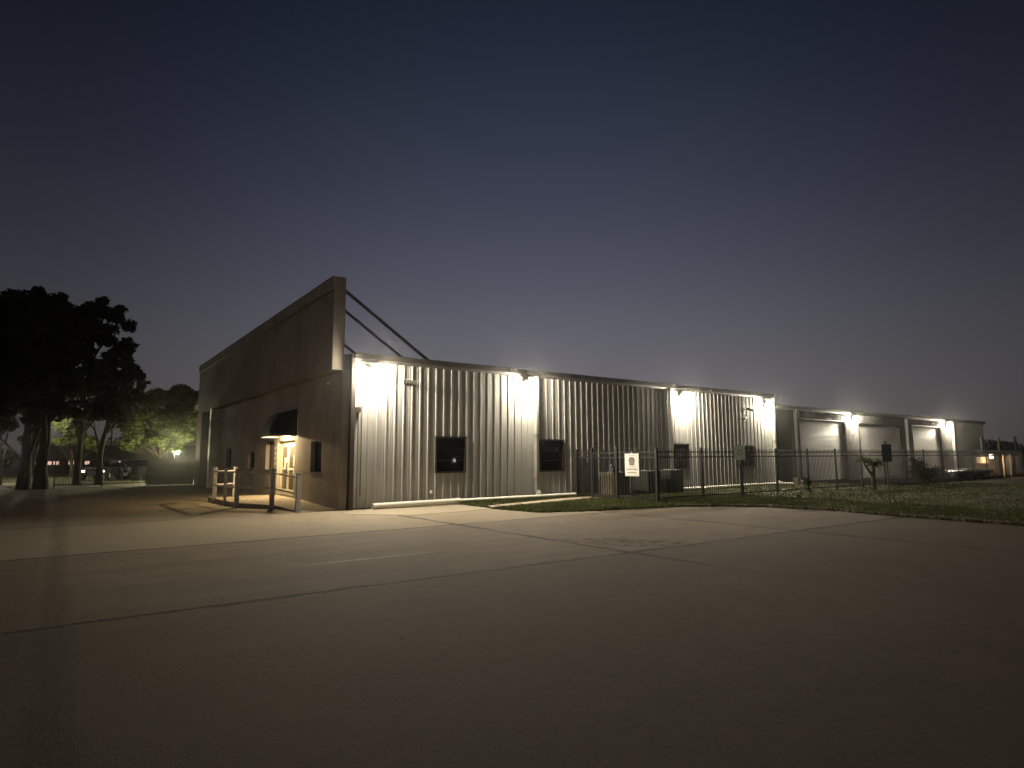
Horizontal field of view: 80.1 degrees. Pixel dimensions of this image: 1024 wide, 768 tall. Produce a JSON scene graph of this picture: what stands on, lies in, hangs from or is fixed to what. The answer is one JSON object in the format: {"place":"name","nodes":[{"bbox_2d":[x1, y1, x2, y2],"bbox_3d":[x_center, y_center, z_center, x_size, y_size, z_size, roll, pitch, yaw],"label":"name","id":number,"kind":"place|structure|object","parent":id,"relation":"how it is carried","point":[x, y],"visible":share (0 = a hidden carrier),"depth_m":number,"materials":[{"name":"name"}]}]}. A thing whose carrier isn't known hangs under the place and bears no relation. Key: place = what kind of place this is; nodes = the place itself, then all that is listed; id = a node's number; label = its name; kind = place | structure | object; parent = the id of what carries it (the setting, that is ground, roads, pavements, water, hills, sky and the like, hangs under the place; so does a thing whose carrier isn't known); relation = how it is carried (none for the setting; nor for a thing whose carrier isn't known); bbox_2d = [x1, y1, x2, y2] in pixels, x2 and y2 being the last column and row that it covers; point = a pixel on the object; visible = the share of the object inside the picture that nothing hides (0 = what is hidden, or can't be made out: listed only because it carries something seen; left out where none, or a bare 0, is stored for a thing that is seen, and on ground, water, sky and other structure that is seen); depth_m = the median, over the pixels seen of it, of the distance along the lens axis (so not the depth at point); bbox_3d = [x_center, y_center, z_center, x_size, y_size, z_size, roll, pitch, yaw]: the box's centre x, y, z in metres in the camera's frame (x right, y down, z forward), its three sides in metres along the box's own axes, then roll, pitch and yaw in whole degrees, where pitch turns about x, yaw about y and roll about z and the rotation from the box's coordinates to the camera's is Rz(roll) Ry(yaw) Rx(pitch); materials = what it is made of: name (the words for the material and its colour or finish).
{"place":"outdoors","nodes":[
{"label":"outdoors","id":0,"kind":"place"},
{"bbox_2d":[19,440,195,473],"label":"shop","id":1,"kind":"structure","parent":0,"point":[188,451],"depth_m":65.98,"materials":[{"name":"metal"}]},
{"bbox_2d":[342,504,488,514],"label":"pavement","id":2,"kind":"structure","parent":0,"point":[421,510],"depth_m":18.34,"materials":[{"name":"concrete"}]},
{"bbox_2d":[371,492,576,508],"bbox_3d":[-0.935,4.003,21.305,8.421,0.294,0.242,5,-8,-36],"label":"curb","id":3,"kind":"object","parent":2,"relation":"on","point":[386,505],"visible":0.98,"depth_m":20.39,"materials":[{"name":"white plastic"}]},
{"bbox_2d":[0,485,1023,767],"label":"parking lot","id":4,"kind":"structure","parent":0,"point":[170,627],"depth_m":5.47,"materials":[{"name":"concrete"}]},
{"bbox_2d":[208,495,334,512],"bbox_3d":[-8.325,4.064,20.661,2.396,0.200,7.040,5,-8,-36],"label":"landing","id":5,"kind":"object","parent":4,"relation":"on","point":[262,502],"visible":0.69,"depth_m":20.09,"materials":[{"name":"concrete"}]},
{"bbox_2d":[211,467,301,512],"bbox_3d":[-8.773,3.438,20.292,1.046,1.300,6.842,5,-9,-39],"label":"handrail","id":6,"kind":"object","parent":5,"relation":"on","point":[235,483],"visible":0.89,"depth_m":19.65,"materials":[{"name":"paint"}]},
{"bbox_2d":[677,504,1023,524],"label":"kerb","id":7,"kind":"structure","parent":4,"relation":"on","point":[932,517],"depth_m":16.48,"materials":[{"name":"concrete"}]},
{"bbox_2d":[0,457,1023,490],"bbox_3d":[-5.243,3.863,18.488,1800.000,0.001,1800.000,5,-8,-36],"label":"ground","id":8,"kind":"structure","parent":0,"point":[9,476],"depth_m":43.36,"materials":[{"name":"soil"}]},
{"bbox_2d":[0,433,7,484],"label":"thin tree","id":9,"kind":"object","parent":8,"relation":"on","point":[2,464],"visible":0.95,"depth_m":37.83,"materials":[{"name":"brown plant"}]},
{"bbox_2d":[0,285,90,489],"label":"tree","id":10,"kind":"object","parent":8,"relation":"on","point":[32,309],"visible":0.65,"depth_m":32.23,"materials":[{"name":"green plant"}]},
{"bbox_2d":[0,314,90,489],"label":"tree","id":11,"kind":"object","parent":8,"relation":"on","point":[39,395],"visible":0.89,"depth_m":31.22,"materials":[{"name":"green plant"}]},
{"bbox_2d":[51,417,99,476],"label":"tree","id":12,"kind":"object","parent":8,"relation":"on","point":[68,439],"visible":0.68,"depth_m":54.32,"materials":[{"name":"green plant"}]},
{"bbox_2d":[0,436,195,467],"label":"wood","id":13,"kind":"object","parent":8,"relation":"on","point":[9,456],"visible":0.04,"depth_m":95.38,"materials":[{"name":"green plant"}]},
{"bbox_2d":[53,451,148,487],"bbox_3d":[-23.557,4.931,35.073,4.476,2.110,0.076,5,-8,-36],"label":"picket fence","id":14,"kind":"object","parent":8,"relation":"on","point":[110,483],"visible":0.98,"depth_m":35.04,"materials":[{"name":"black metal"}]},
{"bbox_2d":[82,460,121,479],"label":"parked car","id":15,"kind":"object","parent":8,"relation":"on","point":[107,469],"visible":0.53,"depth_m":46.09,"materials":[{"name":"paint"}]},
{"bbox_2d":[64,296,140,483],"bbox_3d":[-26.541,0.469,38.446,5.120,11.801,6.912,5,-8,-36],"label":"tree","id":16,"kind":"object","parent":8,"relation":"on","point":[99,332],"visible":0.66,"depth_m":37.65,"materials":[{"name":"green plant"}]},
{"bbox_2d":[109,425,112,459],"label":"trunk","id":17,"kind":"object","parent":8,"relation":"on","point":[111,444],"visible":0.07,"depth_m":62.91,"materials":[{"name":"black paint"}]},
{"bbox_2d":[69,355,153,484],"bbox_3d":[-24.203,2.275,37.236,5.510,7.928,3.973,-6,-9,40],"label":"tree","id":18,"kind":"object","parent":8,"relation":"on","point":[120,408],"visible":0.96,"depth_m":36.73,"materials":[{"name":"green plant"}]},
{"bbox_2d":[114,459,167,477],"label":"parked car","id":19,"kind":"object","parent":8,"relation":"on","point":[139,465],"visible":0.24,"depth_m":49.44,"materials":[{"name":"grey paint"}]},
{"bbox_2d":[112,383,198,473],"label":"tree","id":20,"kind":"object","parent":8,"relation":"on","point":[179,404],"visible":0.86,"depth_m":44.09,"materials":[{"name":"green plant"}]},
{"bbox_2d":[147,458,193,485],"bbox_3d":[-20.607,5.333,36.838,2.427,1.700,0.130,5,-8,-36],"label":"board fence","id":21,"kind":"object","parent":8,"relation":"on","point":[157,465],"visible":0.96,"depth_m":36.77,"materials":[{"name":"grey wood"}]},
{"bbox_2d":[172,450,178,476],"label":"street lamp","id":22,"kind":"object","parent":8,"relation":"on","point":[177,451],"visible":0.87,"depth_m":41.81,"materials":[{"name":"black paint"}]},
{"bbox_2d":[194,275,781,510],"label":"warehouse","id":23,"kind":"structure","parent":8,"relation":"on","point":[445,430],"depth_m":22.77,"materials":[{"name":"grey metal"}]},
{"bbox_2d":[225,448,231,467],"bbox_3d":[-14.525,3.806,31.438,0.240,1.035,1.240,5,-8,-36],"label":"window","id":24,"kind":"structure","parent":23,"relation":"in","point":[230,448],"depth_m":31.88,"materials":[{"name":"black glass"}]},
{"bbox_2d":[247,452,254,468],"bbox_3d":[-11.738,3.464,27.636,0.240,0.795,1.190,5,-8,-36],"label":"window","id":25,"kind":"structure","parent":23,"relation":"in","point":[253,453],"depth_m":28.04,"materials":[{"name":"black glass"}]},
{"bbox_2d":[264,441,273,469],"bbox_3d":[-9.919,2.969,25.186,0.240,1.185,1.280,5,-8,-36],"label":"window","id":26,"kind":"structure","parent":23,"relation":"in","point":[271,457],"depth_m":25.55,"materials":[{"name":"black glass"}]},
{"bbox_2d":[261,409,297,437],"bbox_3d":[-8.836,1.510,23.098,0.702,0.990,2.370,5,-8,-36],"label":"awning","id":27,"kind":"object","parent":23,"relation":"attached to","point":[277,425],"visible":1,"depth_m":22.32,"materials":[{"name":"black fabric"}]},
{"bbox_2d":[280,444,288,494],"bbox_3d":[-8.903,3.341,23.817,0.114,1.965,0.900,5,-8,-36],"label":"door","id":28,"kind":"structure","parent":23,"relation":"in","point":[285,447],"depth_m":23.90,"materials":[{"name":"beige paint"}]},
{"bbox_2d":[286,444,294,495],"bbox_3d":[-8.308,3.242,23.007,0.114,1.965,1.100,5,-8,-36],"label":"door","id":29,"kind":"structure","parent":23,"relation":"in","point":[291,446],"depth_m":23.22,"materials":[{"name":"beige paint"}]},
{"bbox_2d":[309,441,321,472],"bbox_3d":[-6.531,2.467,20.573,0.240,1.065,1.150,5,-8,-36],"label":"window","id":30,"kind":"structure","parent":23,"relation":"in","point":[318,445],"depth_m":20.86,"materials":[{"name":"black glass"}]},
{"bbox_2d":[355,378,362,493],"bbox_3d":[-4.777,1.634,18.986,0.244,3.700,0.114,5,-8,-36],"label":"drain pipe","id":31,"kind":"object","parent":23,"relation":"attached to","point":[358,409],"visible":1,"depth_m":19.04,"materials":[{"name":"grey metal"}]},
{"bbox_2d":[364,367,378,379],"bbox_3d":[-4.451,-0.343,19.284,0.470,0.376,0.410,5,-8,-36],"label":"wall lamp","id":32,"kind":"object","parent":23,"relation":"attached to","point":[371,372],"visible":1,"depth_m":19.16,"materials":[{"name":"paint"}]},
{"bbox_2d":[403,379,417,384],"bbox_3d":[-3.330,-0.057,20.117,0.471,0.190,0.292,2,-7,-18],"label":"security camera","id":33,"kind":"object","parent":23,"relation":"attached to","point":[409,381],"visible":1,"depth_m":20.01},
{"bbox_2d":[435,436,466,472],"bbox_3d":[-2.122,2.431,20.968,1.280,1.240,0.165,5,-8,-36],"label":"window","id":34,"kind":"structure","parent":23,"relation":"in","point":[450,452],"depth_m":20.99,"materials":[{"name":"black glass"}]},
{"bbox_2d":[522,381,534,390],"bbox_3d":[0.629,0.070,22.970,0.470,0.376,0.410,5,-8,-36],"label":"wall lamp","id":35,"kind":"object","parent":23,"relation":"attached to","point":[528,385],"visible":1,"depth_m":22.84,"materials":[{"name":"paint"}]},
{"bbox_2d":[539,439,564,471],"bbox_3d":[1.521,2.767,23.606,1.280,1.240,0.165,5,-8,-36],"label":"window","id":36,"kind":"structure","parent":23,"relation":"in","point":[551,451],"depth_m":23.64,"materials":[{"name":"black glass"}]},
{"bbox_2d":[674,444,689,468],"bbox_3d":[7.748,3.344,28.116,1.300,1.180,0.165,5,-8,-36],"label":"window","id":37,"kind":"structure","parent":23,"relation":"in","point":[676,446],"depth_m":28.23,"materials":[{"name":"black glass"}]},
{"bbox_2d":[678,395,688,403],"bbox_3d":[7.962,0.717,28.286,0.470,0.376,0.410,5,-8,-36],"label":"wall lamp","id":38,"kind":"object","parent":23,"relation":"attached to","point":[683,399],"visible":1,"depth_m":28.16,"materials":[{"name":"paint"}]},
{"bbox_2d":[738,445,754,467],"bbox_3d":[11.947,3.716,31.160,1.420,1.140,0.165,5,-8,-36],"label":"window","id":39,"kind":"structure","parent":23,"relation":"in","point":[748,447],"depth_m":31.39,"materials":[{"name":"black glass"}]},
{"bbox_2d":[763,403,772,409],"bbox_3d":[13.632,1.199,32.397,0.470,0.376,0.410,5,-8,-36],"label":"wall lamp","id":40,"kind":"object","parent":23,"relation":"attached to","point":[768,406],"visible":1,"depth_m":32.27,"materials":[{"name":"paint"}]},
{"bbox_2d":[770,404,984,482],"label":"storage hall","id":41,"kind":"structure","parent":8,"relation":"on","point":[804,428],"depth_m":40.40,"materials":[{"name":"grey metal"}]},
{"bbox_2d":[798,418,848,481],"bbox_3d":[19.089,4.084,37.513,5.690,3.780,0.350,5,-8,-36],"label":"roll up door","id":42,"kind":"structure","parent":41,"relation":"in","point":[818,434],"depth_m":37.65,"materials":[{"name":"metal"}]},
{"bbox_2d":[851,416,858,421],"bbox_3d":[22.352,2.274,39.679,0.470,0.376,0.410,5,-8,-36],"label":"wall lamp","id":43,"kind":"object","parent":41,"relation":"attached to","point":[854,418],"visible":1,"depth_m":39.55,"materials":[{"name":"paint"}]},
{"bbox_2d":[858,423,902,478],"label":"roll up door","id":44,"kind":"structure","parent":41,"relation":"in","point":[871,436],"depth_m":42.21,"materials":[{"name":"metal"}]},
{"bbox_2d":[911,425,943,475],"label":"roll up door","id":45,"kind":"structure","parent":41,"relation":"in","point":[928,438],"depth_m":47.04,"materials":[{"name":"metal"}]},
{"bbox_2d":[984,439,1023,460],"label":"wood","id":46,"kind":"object","parent":8,"relation":"on","point":[992,445],"visible":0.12,"depth_m":134.84,"materials":[{"name":"green plant"}]},
{"bbox_2d":[0,0,1023,459],"label":"sky","id":47,"kind":"structure","parent":0,"point":[809,203],"materials":[{"name":"blue"}]},
{"bbox_2d":[487,494,644,508],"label":"path","id":48,"kind":"structure","parent":0,"point":[550,500],"depth_m":21.54,"materials":[{"name":"concrete"}]},
{"bbox_2d":[590,446,618,498],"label":"gate","id":49,"kind":"structure","parent":48,"relation":"on","point":[615,470],"depth_m":22.93,"materials":[{"name":"black metal"}]},
{"bbox_2d":[460,472,1023,525],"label":"lawn","id":50,"kind":"structure","parent":0,"point":[1013,480],"depth_m":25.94,"materials":[{"name":"plant"}]},
{"bbox_2d":[576,449,590,495],"bbox_3d":[2.826,3.530,23.889,0.076,2.020,0.858,5,-8,-36],"label":"picket fence","id":51,"kind":"object","parent":50,"relation":"on","point":[578,477],"visible":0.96,"depth_m":24.00,"materials":[{"name":"black metal"}]},
{"bbox_2d":[600,472,628,495],"bbox_3d":[4.121,4.021,24.421,0.900,0.998,0.870,5,-8,-36],"label":"air conditioner","id":52,"kind":"object","parent":50,"relation":"on","point":[612,483],"visible":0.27,"depth_m":24.20,"materials":[{"name":"metal"}]},
{"bbox_2d":[617,448,655,500],"bbox_3d":[4.423,3.196,21.725,0.032,1.820,1.760,5,-8,-36],"label":"picket fence","id":53,"kind":"object","parent":50,"relation":"on","point":[642,457],"visible":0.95,"depth_m":21.58,"materials":[{"name":"black metal"}]},
{"bbox_2d":[625,452,638,475],"bbox_3d":[4.309,2.863,21.844,0.050,0.870,0.660,5,-8,-36],"label":"sign","id":54,"kind":"object","parent":53,"relation":"hanging from","point":[631,464],"visible":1,"depth_m":21.82,"materials":[{"name":"paint"}]},
{"bbox_2d":[631,470,661,493],"bbox_3d":[5.633,4.115,25.397,0.970,1.028,0.920,5,-8,-36],"label":"air conditioner","id":55,"kind":"object","parent":50,"relation":"on","point":[643,481],"visible":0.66,"depth_m":25.06,"materials":[{"name":"metal"}]},
{"bbox_2d":[659,469,683,492],"bbox_3d":[6.815,4.208,26.318,0.900,1.048,0.920,5,-8,-36],"label":"air conditioner","id":56,"kind":"object","parent":50,"relation":"on","point":[668,480],"visible":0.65,"depth_m":25.99,"materials":[{"name":"metal"}]},
{"bbox_2d":[683,481,793,489],"bbox_3d":[10.729,4.934,29.567,10.126,0.245,0.514,5,-8,-36],"label":"drain pipe","id":57,"kind":"object","parent":50,"relation":"on","point":[721,486],"visible":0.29,"depth_m":29.62,"materials":[{"name":"white plastic"}]},
{"bbox_2d":[734,444,744,496],"bbox_3d":[8.389,3.274,22.373,0.370,2.120,0.066,-2,-7,12],"label":"sign","id":58,"kind":"object","parent":50,"relation":"on","point":[739,452],"visible":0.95,"depth_m":22.42,"materials":[{"name":"grey metal"}]},
{"bbox_2d":[802,477,811,490],"bbox_3d":[12.978,4.444,26.788,0.538,0.711,0.437,5,-8,-36],"label":"bush","id":59,"kind":"object","parent":50,"relation":"on","point":[809,482],"visible":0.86,"depth_m":26.70,"materials":[{"name":"green plant"}]},
{"bbox_2d":[654,447,1023,501],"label":"picket fence","id":60,"kind":"object","parent":50,"relation":"on","point":[898,466],"visible":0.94,"depth_m":27.50,"materials":[{"name":"black metal"}]},
{"bbox_2d":[855,453,885,488],"bbox_3d":[16.560,4.050,28.078,1.783,1.760,0.850,1,-7,-8],"label":"yucca","id":61,"kind":"object","parent":50,"relation":"on","point":[871,462],"visible":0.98,"depth_m":28.02,"materials":[{"name":"green plant"}]},
{"bbox_2d":[881,441,891,508],"bbox_3d":[10.739,2.686,17.411,0.320,2.100,0.062,1,-7,-10],"label":"sign","id":62,"kind":"object","parent":50,"relation":"on","point":[886,453],"visible":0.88,"depth_m":17.45,"materials":[{"name":"black metal"}]},
{"bbox_2d":[908,457,924,483],"bbox_3d":[21.599,4.654,32.466,0.709,1.542,0.678,-1,-7,7],"label":"bush","id":63,"kind":"object","parent":50,"relation":"on","point":[918,462],"visible":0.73,"depth_m":32.44,"materials":[{"name":"green plant"}]},
{"bbox_2d":[908,463,938,484],"bbox_3d":[21.591,4.752,31.990,1.380,1.251,1.311,-5,-8,32],"label":"bush","id":64,"kind":"object","parent":50,"relation":"on","point":[925,473],"visible":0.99,"depth_m":31.86,"materials":[{"name":"green plant"}]},
{"bbox_2d":[932,466,945,478],"bbox_3d":[26.177,5.515,37.472,0.940,0.981,1.471,-1,-7,6],"label":"bush","id":65,"kind":"object","parent":50,"relation":"on","point":[940,472],"visible":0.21,"depth_m":37.16,"materials":[{"name":"green plant"}]},
{"label":"driveway","id":66,"kind":"structure","parent":0,"visible":0},
{"bbox_2d":[929,469,992,478],"bbox_3d":[28.118,5.821,39.097,8.501,0.620,2.140,5,-8,-36],"label":"flatbed trailer","id":67,"kind":"object","parent":66,"relation":"on","point":[968,473],"visible":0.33,"depth_m":39.08,"materials":[{"name":"paint"}]},
{"bbox_2d":[980,437,983,453],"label":"yard post","id":68,"kind":"object","parent":66,"relation":"on","point":[981,443],"visible":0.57,"depth_m":47.04,"materials":[{"name":"grey metal"}]},
{"bbox_2d":[965,455,1015,475],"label":"container","id":69,"kind":"object","parent":66,"relation":"on","point":[996,464],"visible":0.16,"depth_m":45.10,"materials":[{"name":"grey paint"}]},
{"bbox_2d":[973,453,1012,477],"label":"plywood shed","id":70,"kind":"structure","parent":66,"relation":"on","point":[991,464],"depth_m":42.11,"materials":[{"name":"paint"}]},
{"bbox_2d":[995,436,1000,452],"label":"yard post","id":71,"kind":"object","parent":66,"relation":"on","point":[998,443],"visible":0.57,"depth_m":49.59,"materials":[{"name":"black paint"}]},
{"bbox_2d":[1013,436,1019,471],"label":"yard post","id":72,"kind":"object","parent":66,"relation":"on","point":[1015,443],"visible":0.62,"depth_m":52.03,"materials":[{"name":"black paint"}]}
]}

